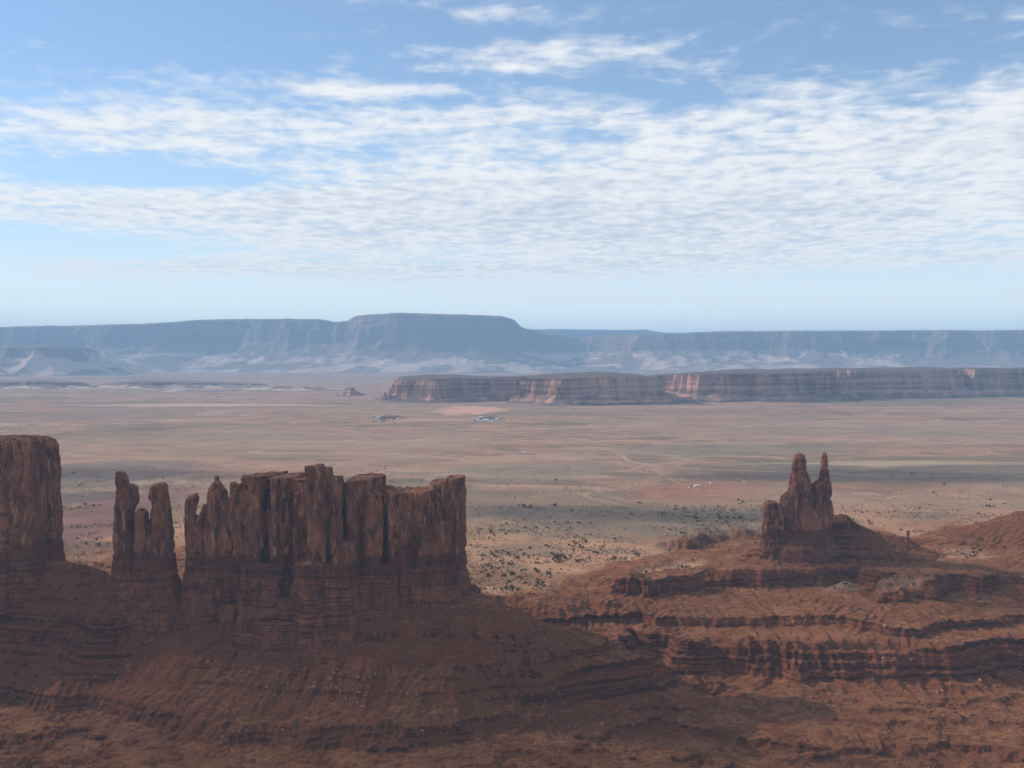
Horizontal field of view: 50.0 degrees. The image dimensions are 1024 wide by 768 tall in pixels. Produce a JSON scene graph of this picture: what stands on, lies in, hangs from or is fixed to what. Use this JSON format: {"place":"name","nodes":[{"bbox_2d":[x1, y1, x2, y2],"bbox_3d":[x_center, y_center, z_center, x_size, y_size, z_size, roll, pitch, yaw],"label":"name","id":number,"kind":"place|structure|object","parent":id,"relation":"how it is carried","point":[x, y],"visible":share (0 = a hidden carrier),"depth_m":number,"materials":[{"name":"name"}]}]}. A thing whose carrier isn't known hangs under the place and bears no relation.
{"place":"outdoors","nodes":[
{"label":"outdoors","id":0,"kind":"place"},
{"bbox_2d":[0,345,150,375],"bbox_3d":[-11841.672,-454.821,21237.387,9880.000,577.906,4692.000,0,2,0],"label":"plateau","id":1,"kind":"structure","parent":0,"point":[40,360],"depth_m":19869.05,"materials":[{"name":"blue stone"}]},
{"bbox_2d":[0,313,585,372],"bbox_3d":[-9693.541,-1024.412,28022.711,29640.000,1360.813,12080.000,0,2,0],"label":"plateau","id":2,"kind":"structure","parent":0,"point":[413,343],"depth_m":25065.33,"materials":[{"name":"blue stone"}]},
{"bbox_2d":[397,421,596,435],"bbox_3d":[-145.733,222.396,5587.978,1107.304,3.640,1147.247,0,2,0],"label":"dirt road","id":3,"kind":"structure","parent":0,"point":[502,423],"depth_m":5797.51,"materials":[{"name":"beige soil"}]},
{"bbox_2d":[0,372,1023,767],"bbox_3d":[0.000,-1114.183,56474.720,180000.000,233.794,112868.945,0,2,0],"label":"ground","id":4,"kind":"structure","parent":0,"point":[178,442],"depth_m":1676.97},
{"bbox_2d":[0,435,65,614],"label":"sandstone butte","id":5,"kind":"object","parent":4,"relation":"on","point":[31,527],"visible":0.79,"depth_m":1593.91,"materials":[{"name":"brown stone"}]},
{"bbox_2d":[0,379,96,388],"bbox_3d":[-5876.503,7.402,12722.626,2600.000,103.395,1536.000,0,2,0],"label":"ridge","id":6,"kind":"structure","parent":4,"relation":"on","point":[45,384],"depth_m":12293.62,"materials":[{"name":"stone"}]},
{"bbox_2d":[103,471,180,639],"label":"twin spires","id":7,"kind":"object","parent":4,"relation":"on","point":[142,590],"visible":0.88,"depth_m":1546.88,"materials":[{"name":"red stone"}]},
{"bbox_2d":[110,389,252,391],"bbox_3d":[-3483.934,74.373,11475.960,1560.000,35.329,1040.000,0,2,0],"label":"ridge","id":8,"kind":"structure","parent":4,"relation":"on","point":[174,390],"depth_m":11308.19,"materials":[{"name":"stone"}]},
{"bbox_2d":[95,380,278,387],"bbox_3d":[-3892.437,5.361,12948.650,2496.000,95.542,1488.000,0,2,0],"label":"ridge","id":9,"kind":"structure","parent":4,"relation":"on","point":[167,384],"depth_m":12553.69,"materials":[{"name":"stone"}]},
{"bbox_2d":[242,386,344,390],"bbox_3d":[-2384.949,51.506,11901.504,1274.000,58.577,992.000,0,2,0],"label":"ridge","id":10,"kind":"structure","parent":4,"relation":"on","point":[285,388],"depth_m":11712.62,"materials":[{"name":"stone"}]},
{"bbox_2d":[178,464,480,663],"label":"castle butte","id":11,"kind":"object","parent":4,"relation":"on","point":[311,561],"visible":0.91,"depth_m":1522.28,"materials":[{"name":"red stone"}]},
{"bbox_2d":[336,387,364,395],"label":"butte","id":12,"kind":"object","parent":4,"relation":"on","point":[351,391],"visible":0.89,"depth_m":9973.65,"materials":[{"name":"stone"}]},
{"bbox_2d":[380,392,386,401],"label":"rock spire","id":13,"kind":"object","parent":4,"relation":"on","point":[384,398],"visible":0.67,"depth_m":8735.90,"materials":[{"name":"stone"}]},
{"bbox_2d":[368,415,406,420],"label":"settlement trees","id":14,"kind":"object","parent":4,"relation":"on","point":[392,418],"visible":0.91,"depth_m":6385.65,"materials":[{"name":"green plant"}]},
{"bbox_2d":[387,389,392,400],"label":"rock spire","id":15,"kind":"object","parent":4,"relation":"on","point":[389,397],"visible":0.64,"depth_m":8740.78,"materials":[{"name":"stone"}]},
{"bbox_2d":[375,374,518,402],"bbox_3d":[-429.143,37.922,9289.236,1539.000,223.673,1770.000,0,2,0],"label":"mesa","id":16,"kind":"structure","parent":4,"relation":"on","point":[442,388],"depth_m":8793.28,"materials":[{"name":"stone"}]},
{"bbox_2d":[462,416,504,421],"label":"settlement trees","id":17,"kind":"object","parent":4,"relation":"on","point":[487,418],"visible":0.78,"depth_m":6282.48,"materials":[{"name":"green plant"}]},
{"bbox_2d":[0,513,1023,767],"bbox_3d":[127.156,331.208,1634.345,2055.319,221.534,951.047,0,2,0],"label":"rubble","id":18,"kind":"object","parent":4,"relation":"on","point":[616,649],"visible":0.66,"depth_m":1472.03,"materials":[{"name":"stone"}]},
{"bbox_2d":[48,467,1023,627],"bbox_3d":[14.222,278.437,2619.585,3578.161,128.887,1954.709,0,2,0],"label":"scrub","id":19,"kind":"object","parent":4,"relation":"on","point":[636,554],"visible":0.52,"depth_m":2190.53,"materials":[{"name":"green plant"}]},
{"bbox_2d":[554,553,563,558],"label":"desert bush","id":20,"kind":"object","parent":4,"relation":"on","point":[557,556],"visible":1,"depth_m":1997.63,"materials":[{"name":"green plant"}]},
{"bbox_2d":[495,372,686,405],"bbox_3d":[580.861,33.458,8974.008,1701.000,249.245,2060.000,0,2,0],"label":"mesa","id":21,"kind":"structure","parent":4,"relation":"on","point":[585,389],"depth_m":8246.03,"materials":[{"name":"stone"}]},
{"bbox_2d":[749,452,848,564],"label":"throne spires","id":22,"kind":"object","parent":4,"relation":"on","point":[797,524],"visible":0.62,"depth_m":1908.28,"materials":[{"name":"red stone"}]},
{"bbox_2d":[645,367,1023,402],"bbox_3d":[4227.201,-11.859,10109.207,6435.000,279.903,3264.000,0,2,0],"label":"mesa","id":23,"kind":"structure","parent":4,"relation":"on","point":[799,385],"depth_m":9266.87,"materials":[{"name":"stone"}]},
{"bbox_2d":[906,530,909,539],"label":"rock outcrop","id":24,"kind":"object","parent":4,"relation":"on","point":[907,534],"visible":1,"depth_m":1967.27,"materials":[{"name":"red stone"}]},
{"bbox_2d":[0,0,1023,332],"label":"sky","id":25,"kind":"structure","parent":0,"point":[666,166],"materials":[{"name":"blue"}]},
{"bbox_2d":[485,430,625,454],"bbox_3d":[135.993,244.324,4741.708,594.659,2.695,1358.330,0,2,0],"label":"dirt road","id":26,"kind":"structure","parent":0,"point":[571,442],"depth_m":4579.29,"materials":[{"name":"beige soil"}]},
{"bbox_2d":[530,329,663,337],"bbox_3d":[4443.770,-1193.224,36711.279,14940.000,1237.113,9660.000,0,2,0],"label":"plateau","id":27,"kind":"structure","parent":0,"point":[581,333],"depth_m":34603.13,"materials":[{"name":"blue stone"}]},
{"bbox_2d":[652,468,697,488],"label":"dirt road","id":28,"kind":"structure","parent":0,"point":[669,478],"depth_m":3324.32,"materials":[{"name":"beige soil"}]},
{"bbox_2d":[703,489,855,501],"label":"dirt road","id":29,"kind":"structure","parent":0,"point":[769,496],"depth_m":2887.66,"materials":[{"name":"beige soil"}]},
{"bbox_2d":[567,449,995,476],"bbox_3d":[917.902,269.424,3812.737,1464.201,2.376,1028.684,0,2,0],"label":"dirt road","id":30,"kind":"structure","parent":0,"point":[624,458],"depth_m":3547.52,"materials":[{"name":"beige soil"}]},
{"bbox_2d":[569,330,1023,372],"bbox_3d":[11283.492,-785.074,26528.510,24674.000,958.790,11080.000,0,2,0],"label":"plateau","id":31,"kind":"structure","parent":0,"point":[688,352],"depth_m":23790.22,"materials":[{"name":"blue stone"}]},
{"bbox_2d":[864,462,904,462],"bbox_3d":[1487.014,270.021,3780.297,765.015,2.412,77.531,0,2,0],"label":"dirt road","id":32,"kind":"structure","parent":0,"point":[884,462],"depth_m":3781.55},
{"bbox_2d":[883,502,1012,506],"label":"dirt road","id":33,"kind":"structure","parent":0,"point":[946,504],"depth_m":2696.83,"materials":[{"name":"beige soil"}]}
]}

